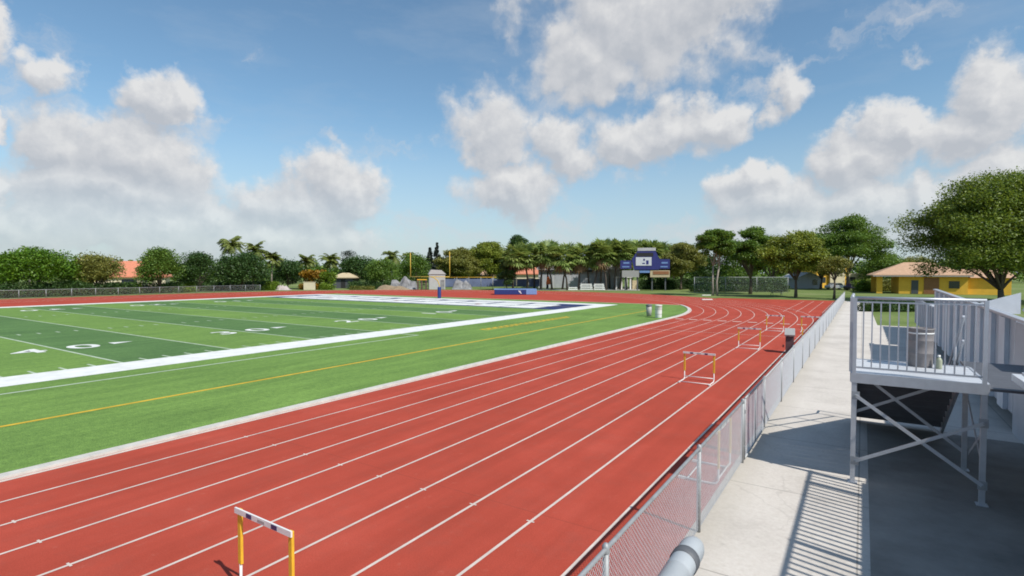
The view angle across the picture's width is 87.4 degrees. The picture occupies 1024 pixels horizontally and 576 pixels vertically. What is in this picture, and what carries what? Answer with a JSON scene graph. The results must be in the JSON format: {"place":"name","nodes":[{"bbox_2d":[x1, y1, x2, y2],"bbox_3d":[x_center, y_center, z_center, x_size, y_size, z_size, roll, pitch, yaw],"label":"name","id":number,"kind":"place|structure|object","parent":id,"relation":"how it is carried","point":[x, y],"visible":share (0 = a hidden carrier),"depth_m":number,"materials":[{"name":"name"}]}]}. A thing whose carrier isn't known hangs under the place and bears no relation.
{"place":"outdoors","nodes":[
{"label":"outdoors","id":0,"kind":"place"},
{"bbox_2d":[98,261,172,286],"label":"house","id":1,"kind":"structure","parent":0,"point":[130,266],"depth_m":119.12,"materials":[{"name":"beige paint"}]},
{"bbox_2d":[0,293,687,473],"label":"infield turf","id":2,"kind":"structure","parent":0,"point":[28,444],"depth_m":24.32,"materials":[{"name":"plastic"}]},
{"bbox_2d":[11,300,456,353],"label":"field numbers","id":3,"kind":"object","parent":2,"relation":"on","point":[38,351],"visible":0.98,"depth_m":32.69,"materials":[{"name":"paint"}]},
{"bbox_2d":[0,297,549,394],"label":"yard lines","id":4,"kind":"object","parent":2,"relation":"on","point":[201,344],"visible":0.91,"depth_m":31.18,"materials":[{"name":"paint"}]},
{"bbox_2d":[0,294,614,386],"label":"field border","id":5,"kind":"object","parent":2,"relation":"on","point":[50,375],"visible":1,"depth_m":25.88,"materials":[{"name":"paint"}]},
{"bbox_2d":[410,252,449,297],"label":"goal post","id":6,"kind":"object","parent":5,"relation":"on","point":[439,291],"visible":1,"depth_m":74.72,"materials":[{"name":"yellow metal"}]},
{"bbox_2d":[0,306,643,426],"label":"yellow field paint","id":7,"kind":"object","parent":2,"relation":"on","point":[296,373],"visible":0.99,"depth_m":18.95,"materials":[{"name":"paint"}]},
{"bbox_2d":[0,305,689,479],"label":"kerb","id":8,"kind":"structure","parent":2,"relation":"on","point":[36,468],"depth_m":13.34,"materials":[{"name":"concrete"}]},
{"bbox_2d":[286,295,556,307],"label":"end zone blocks","id":9,"kind":"structure","parent":2,"relation":"on","point":[481,303],"depth_m":67.05,"materials":[{"name":"paint"}]},
{"bbox_2d":[276,295,588,309],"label":"end zone paint","id":10,"kind":"object","parent":2,"relation":"on","point":[562,306],"visible":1,"depth_m":62.86,"materials":[{"name":"paint"}]},
{"bbox_2d":[655,305,661,317],"bbox_3d":[11.808,1.888,43.189,0.570,1.040,0.570,1,2,33],"label":"litter bin","id":11,"kind":"object","parent":2,"relation":"on","point":[658,311],"visible":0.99,"depth_m":42.97,"materials":[{"name":"white plastic"}]},
{"bbox_2d":[0,290,834,575],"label":"running track","id":12,"kind":"structure","parent":0,"point":[562,536],"depth_m":9.95,"materials":[{"name":"red rubber"}]},
{"bbox_2d":[234,507,294,575],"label":"hurdle","id":13,"kind":"object","parent":12,"relation":"on","point":[241,513],"visible":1,"depth_m":5.94,"materials":[{"name":"white plastic"}]},
{"bbox_2d":[0,290,819,575],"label":"lane lines","id":14,"kind":"object","parent":12,"relation":"on","point":[542,512],"visible":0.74,"depth_m":10.19,"materials":[{"name":"paint"}]},
{"bbox_2d":[494,289,536,294],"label":"landing mat","id":15,"kind":"object","parent":12,"relation":"on","point":[515,291],"visible":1,"depth_m":86.96,"materials":[{"name":"blue plastic"}]},
{"bbox_2d":[678,351,715,385],"bbox_3d":[6.167,2.676,17.914,1.070,0.965,0.707,1,2,33],"label":"hurdle","id":16,"kind":"object","parent":12,"relation":"on","point":[685,352],"visible":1,"depth_m":18.05,"materials":[{"name":"white paint"}]},
{"bbox_2d":[678,418,731,483],"bbox_3d":[3.550,2.917,9.839,0.707,0.965,1.070,1,2,33],"label":"hurdle","id":17,"kind":"object","parent":12,"relation":"on","point":[717,456],"visible":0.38,"depth_m":9.56,"materials":[{"name":"white paint"}]},
{"bbox_2d":[735,327,760,349],"bbox_3d":[11.424,2.437,25.944,1.070,0.965,0.707,1,2,33],"label":"hurdle","id":18,"kind":"object","parent":12,"relation":"on","point":[759,329],"visible":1,"depth_m":26.02,"materials":[{"name":"white paint"}]},
{"bbox_2d":[785,328,794,353],"bbox_3d":[12.698,2.418,24.509,0.425,1.104,0.714,1,2,27],"label":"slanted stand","id":19,"kind":"object","parent":12,"relation":"on","point":[790,336],"visible":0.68,"depth_m":24.30,"materials":[{"name":"grey"}]},
{"bbox_2d":[0,274,1023,326],"bbox_3d":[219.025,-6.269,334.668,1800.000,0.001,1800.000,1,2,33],"label":"lawn","id":20,"kind":"structure","parent":0,"point":[825,294],"depth_m":92.78,"materials":[{"name":"green plant"}]},
{"bbox_2d":[0,246,86,284],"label":"tree","id":21,"kind":"object","parent":20,"relation":"on","point":[30,262],"visible":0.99,"depth_m":79.58,"materials":[{"name":"green plant"}]},
{"bbox_2d":[0,280,94,297],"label":"hedge","id":22,"kind":"object","parent":20,"relation":"on","point":[80,287],"visible":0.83,"depth_m":79.75,"materials":[{"name":"green plant"}]},
{"bbox_2d":[41,280,142,296],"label":"hedge","id":23,"kind":"object","parent":20,"relation":"on","point":[112,286],"visible":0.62,"depth_m":87.67,"materials":[{"name":"green plant"}]},
{"bbox_2d":[68,251,126,294],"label":"tree","id":24,"kind":"object","parent":20,"relation":"on","point":[96,268],"visible":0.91,"depth_m":86.55,"materials":[{"name":"green plant"}]},
{"bbox_2d":[0,285,260,298],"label":"chain link fence","id":25,"kind":"object","parent":20,"relation":"on","point":[126,291],"visible":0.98,"depth_m":84.76,"materials":[{"name":"metal"}]},
{"bbox_2d":[130,281,185,293],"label":"hedge","id":26,"kind":"object","parent":20,"relation":"on","point":[174,285],"visible":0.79,"depth_m":94.25,"materials":[{"name":"green plant"}]},
{"bbox_2d":[132,246,187,292],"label":"tree","id":27,"kind":"object","parent":20,"relation":"on","point":[157,263],"visible":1,"depth_m":92.80,"materials":[{"name":"green plant"}]},
{"bbox_2d":[169,282,198,291],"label":"bush","id":28,"kind":"object","parent":20,"relation":"on","point":[191,289],"visible":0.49,"depth_m":97.79,"materials":[{"name":"green plant"}]},
{"bbox_2d":[174,251,223,291],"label":"tree","id":29,"kind":"object","parent":20,"relation":"on","point":[197,262],"visible":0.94,"depth_m":98.98,"materials":[{"name":"green plant"}]},
{"bbox_2d":[217,236,245,289],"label":"palm tree","id":30,"kind":"object","parent":20,"relation":"on","point":[232,245],"visible":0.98,"depth_m":107.00,"materials":[{"name":"green plant"}]},
{"bbox_2d":[192,280,279,289],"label":"hedge","id":31,"kind":"object","parent":20,"relation":"on","point":[258,285],"visible":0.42,"depth_m":110.02,"materials":[{"name":"green plant"}]},
{"bbox_2d":[208,250,273,290],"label":"tree","id":32,"kind":"object","parent":20,"relation":"on","point":[236,267],"visible":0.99,"depth_m":103.39,"materials":[{"name":"green plant"}]},
{"bbox_2d":[244,241,266,289],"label":"palm tree","id":33,"kind":"object","parent":20,"relation":"on","point":[256,249],"visible":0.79,"depth_m":109.39,"materials":[{"name":"green plant"}]},
{"bbox_2d":[261,281,278,289],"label":"bush","id":34,"kind":"object","parent":20,"relation":"on","point":[272,285],"visible":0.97,"depth_m":108.86,"materials":[{"name":"green plant"}]},
{"bbox_2d":[261,250,284,280],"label":"palm tree","id":35,"kind":"object","parent":20,"relation":"on","point":[275,258],"visible":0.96,"depth_m":110.18,"materials":[{"name":"green plant"}]},
{"bbox_2d":[270,258,305,287],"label":"tree","id":36,"kind":"object","parent":20,"relation":"on","point":[290,268],"visible":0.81,"depth_m":115.05,"materials":[{"name":"green plant"}]},
{"bbox_2d":[298,254,317,281],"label":"palm tree","id":37,"kind":"object","parent":20,"relation":"on","point":[308,262],"visible":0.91,"depth_m":117.25,"materials":[{"name":"green plant"}]},
{"bbox_2d":[298,269,326,289],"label":"bush","id":38,"kind":"object","parent":20,"relation":"on","point":[311,275],"visible":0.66,"depth_m":113.61,"materials":[{"name":"orange plant"}]},
{"bbox_2d":[318,271,337,289],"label":"bush","id":39,"kind":"object","parent":20,"relation":"on","point":[329,278],"visible":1,"depth_m":112.35,"materials":[{"name":"green plant"}]},
{"bbox_2d":[317,253,340,271],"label":"palm tree","id":40,"kind":"object","parent":20,"relation":"on","point":[331,259],"visible":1,"depth_m":129.25,"materials":[{"name":"green plant"}]},
{"bbox_2d":[333,273,360,287],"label":"house","id":41,"kind":"structure","parent":20,"relation":"on","point":[342,280],"depth_m":122.01,"materials":[{"name":"beige tile"}]},
{"bbox_2d":[336,255,374,280],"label":"tree","id":42,"kind":"object","parent":20,"relation":"on","point":[356,266],"visible":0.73,"depth_m":125.97,"materials":[{"name":"green plant"}]},
{"bbox_2d":[349,285,374,289],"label":"bush","id":43,"kind":"object","parent":20,"relation":"on","point":[360,287],"visible":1,"depth_m":112.08,"materials":[{"name":"green plant"}]},
{"bbox_2d":[346,280,391,288],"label":"hedge","id":44,"kind":"object","parent":20,"relation":"on","point":[377,284],"visible":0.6,"depth_m":118.49,"materials":[{"name":"green plant"}]},
{"bbox_2d":[363,257,400,283],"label":"tree","id":45,"kind":"object","parent":20,"relation":"on","point":[380,269],"visible":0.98,"depth_m":119.98,"materials":[{"name":"green plant"}]},
{"bbox_2d":[381,250,401,280],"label":"palm tree","id":46,"kind":"object","parent":20,"relation":"on","point":[392,256],"visible":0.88,"depth_m":135.19,"materials":[{"name":"green plant"}]},
{"bbox_2d":[376,285,411,289],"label":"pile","id":47,"kind":"object","parent":20,"relation":"on","point":[386,287],"visible":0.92,"depth_m":110.38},
{"bbox_2d":[391,276,416,289],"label":"covered pile","id":48,"kind":"object","parent":20,"relation":"on","point":[405,282],"visible":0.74,"depth_m":113.75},
{"bbox_2d":[394,252,431,282],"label":"tree","id":49,"kind":"object","parent":20,"relation":"on","point":[418,262],"visible":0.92,"depth_m":126.68,"materials":[{"name":"green plant"}]},
{"bbox_2d":[423,247,436,284],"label":"conifer tree","id":50,"kind":"object","parent":20,"relation":"on","point":[429,254],"visible":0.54,"depth_m":149.19,"materials":[{"name":"green plant"}]},
{"bbox_2d":[430,242,440,269],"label":"conifer tree","id":51,"kind":"object","parent":20,"relation":"on","point":[436,255],"visible":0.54,"depth_m":149.31,"materials":[{"name":"green plant"}]},
{"bbox_2d":[428,270,444,288],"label":"hut","id":52,"kind":"object","parent":20,"relation":"on","point":[433,283],"visible":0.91,"depth_m":113.95,"materials":[{"name":"white paint"}]},
{"bbox_2d":[432,247,483,279],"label":"tree","id":53,"kind":"object","parent":20,"relation":"on","point":[462,262],"visible":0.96,"depth_m":131.26,"materials":[{"name":"green plant"}]},
{"bbox_2d":[452,280,471,289],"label":"covered pile","id":54,"kind":"object","parent":20,"relation":"on","point":[460,285],"visible":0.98,"depth_m":113.76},
{"bbox_2d":[458,241,512,278],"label":"tree","id":55,"kind":"object","parent":20,"relation":"on","point":[488,254],"visible":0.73,"depth_m":136.31,"materials":[{"name":"green plant"}]},
{"bbox_2d":[445,277,539,288],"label":"windscreen fence","id":56,"kind":"object","parent":20,"relation":"on","point":[488,282],"visible":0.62,"depth_m":116.95,"materials":[{"name":"fabric"}]},
{"bbox_2d":[497,260,517,288],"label":"tree","id":57,"kind":"object","parent":20,"relation":"on","point":[508,278],"visible":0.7,"depth_m":109.78,"materials":[{"name":"green plant"}]},
{"bbox_2d":[497,243,529,288],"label":"palm tree","id":58,"kind":"object","parent":20,"relation":"on","point":[511,250],"visible":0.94,"depth_m":108.62,"materials":[{"name":"green plant"}]},
{"bbox_2d":[508,234,528,259],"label":"tree","id":59,"kind":"object","parent":20,"relation":"on","point":[514,239],"visible":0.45,"depth_m":158.28,"materials":[{"name":"green plant"}]},
{"bbox_2d":[16,258,1023,282],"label":"distant woods","id":60,"kind":"object","parent":20,"relation":"on","point":[687,274],"visible":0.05,"depth_m":177.59,"materials":[{"name":"green plant"}]},
{"bbox_2d":[512,241,538,288],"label":"palm tree","id":61,"kind":"object","parent":20,"relation":"on","point":[530,263],"visible":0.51,"depth_m":110.47,"materials":[{"name":"green plant"}]},
{"bbox_2d":[620,248,669,290],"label":"scoreboard","id":62,"kind":"object","parent":20,"relation":"on","point":[646,260],"visible":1,"depth_m":106.85,"materials":[{"name":"blue metal"}]},
{"bbox_2d":[638,239,664,278],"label":"tree","id":63,"kind":"object","parent":20,"relation":"on","point":[658,246],"visible":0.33,"depth_m":115.55,"materials":[{"name":"green plant"}]},
{"bbox_2d":[636,278,675,288],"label":"hedge","id":64,"kind":"object","parent":20,"relation":"on","point":[644,284],"visible":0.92,"depth_m":114.19,"materials":[{"name":"green plant"}]},
{"bbox_2d":[659,278,697,288],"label":"hedge","id":65,"kind":"object","parent":20,"relation":"on","point":[685,284],"visible":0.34,"depth_m":117.17,"materials":[{"name":"green plant"}]},
{"bbox_2d":[659,241,707,289],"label":"tree","id":66,"kind":"object","parent":20,"relation":"on","point":[683,257],"visible":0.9,"depth_m":109.07,"materials":[{"name":"green plant"}]},
{"bbox_2d":[688,255,726,278],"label":"tree","id":67,"kind":"object","parent":20,"relation":"on","point":[705,271],"visible":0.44,"depth_m":115.79,"materials":[{"name":"green plant"}]},
{"bbox_2d":[693,228,741,295],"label":"tree","id":68,"kind":"object","parent":20,"relation":"on","point":[719,242],"visible":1,"depth_m":82.46,"materials":[{"name":"green plant"}]},
{"bbox_2d":[715,238,756,276],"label":"tree","id":69,"kind":"object","parent":20,"relation":"on","point":[726,266],"visible":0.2,"depth_m":114.78,"materials":[{"name":"green plant"}]},
{"bbox_2d":[687,276,791,291],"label":"hedge","id":70,"kind":"object","parent":20,"relation":"on","point":[743,283],"visible":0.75,"depth_m":101.13,"materials":[{"name":"green plant"}]},
{"bbox_2d":[694,277,787,292],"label":"chain link fence","id":71,"kind":"object","parent":20,"relation":"on","point":[739,283],"visible":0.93,"depth_m":97.01,"materials":[{"name":"metal"}]},
{"bbox_2d":[727,226,773,293],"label":"tree","id":72,"kind":"object","parent":20,"relation":"on","point":[756,235],"visible":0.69,"depth_m":87.98,"materials":[{"name":"green plant"}]},
{"bbox_2d":[753,235,795,278],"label":"tree","id":73,"kind":"object","parent":20,"relation":"on","point":[758,267],"visible":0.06,"depth_m":114.28,"materials":[{"name":"green plant"}]},
{"bbox_2d":[753,229,834,296],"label":"tree","id":74,"kind":"object","parent":20,"relation":"on","point":[799,251],"visible":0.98,"depth_m":76.80,"materials":[{"name":"green plant"}]},
{"bbox_2d":[816,254,853,298],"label":"tree","id":75,"kind":"object","parent":20,"relation":"on","point":[832,265],"visible":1,"depth_m":73.37,"materials":[{"name":"green plant"}]},
{"bbox_2d":[824,283,845,289],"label":"parked car","id":76,"kind":"object","parent":20,"relation":"on","point":[839,286],"visible":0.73,"depth_m":111.30,"materials":[{"name":"silver metal"}]},
{"bbox_2d":[810,211,902,289],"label":"tree","id":77,"kind":"object","parent":20,"relation":"on","point":[854,236],"visible":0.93,"depth_m":108.62,"materials":[{"name":"green plant"}]},
{"bbox_2d":[850,279,870,291],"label":"bush","id":78,"kind":"object","parent":20,"relation":"on","point":[864,285],"visible":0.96,"depth_m":101.28,"materials":[{"name":"green plant"}]},
{"bbox_2d":[867,278,890,290],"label":"bush","id":79,"kind":"object","parent":20,"relation":"on","point":[886,286],"visible":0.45,"depth_m":103.02,"materials":[{"name":"green plant"}]},
{"bbox_2d":[857,300,914,311],"bbox_3d":[35.381,1.623,50.536,5.654,1.160,1.834,0,2,0],"label":"hedge","id":80,"kind":"object","parent":20,"relation":"on","point":[885,307],"visible":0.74,"depth_m":50.19,"materials":[{"name":"green plant"}]},
{"bbox_2d":[856,253,915,280],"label":"tree","id":81,"kind":"object","parent":20,"relation":"on","point":[876,265],"visible":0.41,"depth_m":120.91,"materials":[{"name":"green plant"}]},
{"bbox_2d":[899,255,934,263],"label":"tree","id":82,"kind":"object","parent":20,"relation":"on","point":[918,258],"visible":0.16,"depth_m":143.11,"materials":[{"name":"green plant"}]},
{"bbox_2d":[887,166,1023,298],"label":"tree","id":83,"kind":"object","parent":20,"relation":"on","point":[976,223],"visible":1,"depth_m":59.93,"materials":[{"name":"green plant"}]},
{"bbox_2d":[0,0,1023,273],"label":"sky","id":84,"kind":"structure","parent":0,"point":[370,128],"materials":[{"name":"blue"}]},
{"bbox_2d":[515,268,537,284],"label":"house","id":85,"kind":"structure","parent":0,"point":[523,274],"depth_m":149.99,"materials":[{"name":"orange paint"}]},
{"bbox_2d":[537,265,620,287],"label":"field house","id":86,"kind":"structure","parent":0,"point":[572,278],"depth_m":123.93,"materials":[{"name":"white paint"}]},
{"bbox_2d":[537,289,639,290],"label":"pavement","id":87,"kind":"structure","parent":0,"point":[607,289],"depth_m":113.38,"materials":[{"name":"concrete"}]},
{"bbox_2d":[532,239,558,289],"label":"palm tree","id":88,"kind":"object","parent":87,"relation":"on","point":[543,262],"visible":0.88,"depth_m":109.68,"materials":[{"name":"green plant"}]},
{"bbox_2d":[549,244,576,289],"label":"palm tree","id":89,"kind":"object","parent":87,"relation":"on","point":[560,266],"visible":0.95,"depth_m":109.04,"materials":[{"name":"green plant"}]},
{"bbox_2d":[557,241,582,289],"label":"palm tree","id":90,"kind":"object","parent":87,"relation":"on","point":[571,248],"visible":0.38,"depth_m":111.52,"materials":[{"name":"green plant"}]},
{"bbox_2d":[568,243,592,289],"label":"palm tree","id":91,"kind":"object","parent":87,"relation":"on","point":[581,265],"visible":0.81,"depth_m":110.30,"materials":[{"name":"green plant"}]},
{"bbox_2d":[586,241,611,288],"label":"palm tree","id":92,"kind":"object","parent":87,"relation":"on","point":[597,269],"visible":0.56,"depth_m":109.55,"materials":[{"name":"green plant"}]},
{"bbox_2d":[587,236,612,288],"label":"palm tree","id":93,"kind":"object","parent":87,"relation":"on","point":[607,240],"visible":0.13,"depth_m":111.30,"materials":[{"name":"green plant"}]},
{"bbox_2d":[587,240,616,289],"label":"palm tree","id":94,"kind":"object","parent":87,"relation":"on","point":[602,247],"visible":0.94,"depth_m":108.61,"materials":[{"name":"green plant"}]},
{"bbox_2d":[610,238,632,289],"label":"palm tree","id":95,"kind":"object","parent":87,"relation":"on","point":[617,262],"visible":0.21,"depth_m":110.30,"materials":[{"name":"green plant"}]},
{"bbox_2d":[612,239,638,289],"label":"palm tree","id":96,"kind":"object","parent":87,"relation":"on","point":[629,245],"visible":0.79,"depth_m":109.21,"materials":[{"name":"green plant"}]},
{"bbox_2d":[784,272,823,288],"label":"house","id":97,"kind":"structure","parent":0,"point":[806,280],"depth_m":120.03,"materials":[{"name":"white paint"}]},
{"bbox_2d":[802,268,865,287],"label":"house","id":98,"kind":"structure","parent":0,"point":[827,279],"depth_m":125.00,"materials":[{"name":"paint"}]},
{"bbox_2d":[684,301,1021,575],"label":"concrete walk","id":99,"kind":"structure","parent":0,"point":[791,501],"depth_m":9.55,"materials":[{"name":"concrete"}]},
{"bbox_2d":[658,536,703,575],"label":"handrail pipe","id":100,"kind":"object","parent":99,"relation":"on","point":[686,556],"visible":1,"depth_m":1.90,"materials":[{"name":"grey metal"}]},
{"bbox_2d":[577,291,844,575],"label":"chain link fence","id":101,"kind":"object","parent":99,"relation":"on","point":[800,351],"visible":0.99,"depth_m":7.89,"materials":[{"name":"metal"}]},
{"bbox_2d":[744,376,765,459],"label":"chain link gate","id":102,"kind":"structure","parent":101,"relation":"attached to","point":[753,427],"depth_m":11.39,"materials":[{"name":"metal"}]},
{"bbox_2d":[847,293,1023,507],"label":"stair landing","id":103,"kind":"object","parent":99,"relation":"on","point":[893,392],"visible":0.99,"depth_m":9.30,"materials":[{"name":"metal"}]},
{"bbox_2d":[908,327,934,367],"bbox_3d":[7.678,1.108,10.072,0.418,0.722,0.418,1,2,33],"label":"drum","id":104,"kind":"object","parent":103,"relation":"on","point":[920,346],"visible":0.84,"depth_m":9.92,"materials":[{"name":"metal"}]},
{"bbox_2d":[866,262,1015,294],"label":"house","id":105,"kind":"structure","parent":0,"point":[904,280],"depth_m":89.40,"materials":[{"name":"paint"}]},
{"bbox_2d":[911,280,917,293],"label":"door","id":106,"kind":"structure","parent":105,"relation":"in","point":[914,283],"depth_m":90.39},
{"bbox_2d":[924,278,938,293],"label":"garage door","id":107,"kind":"structure","parent":105,"relation":"in","point":[930,284],"depth_m":89.33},
{"bbox_2d":[867,423,1023,575],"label":"asphalt strip","id":108,"kind":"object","parent":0,"point":[928,516],"depth_m":8.34,"materials":[{"name":"asphalt"}]},
{"bbox_2d":[915,289,1023,443],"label":"bleacher stand","id":109,"kind":"object","parent":108,"relation":"on","point":[1006,337],"visible":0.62,"depth_m":15.47,"materials":[{"name":"metal"}]},
{"bbox_2d":[1011,309,1023,388],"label":"bleacher stand","id":110,"kind":"object","parent":108,"relation":"on","point":[1017,379],"visible":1,"depth_m":8.01,"materials":[{"name":"metal"}]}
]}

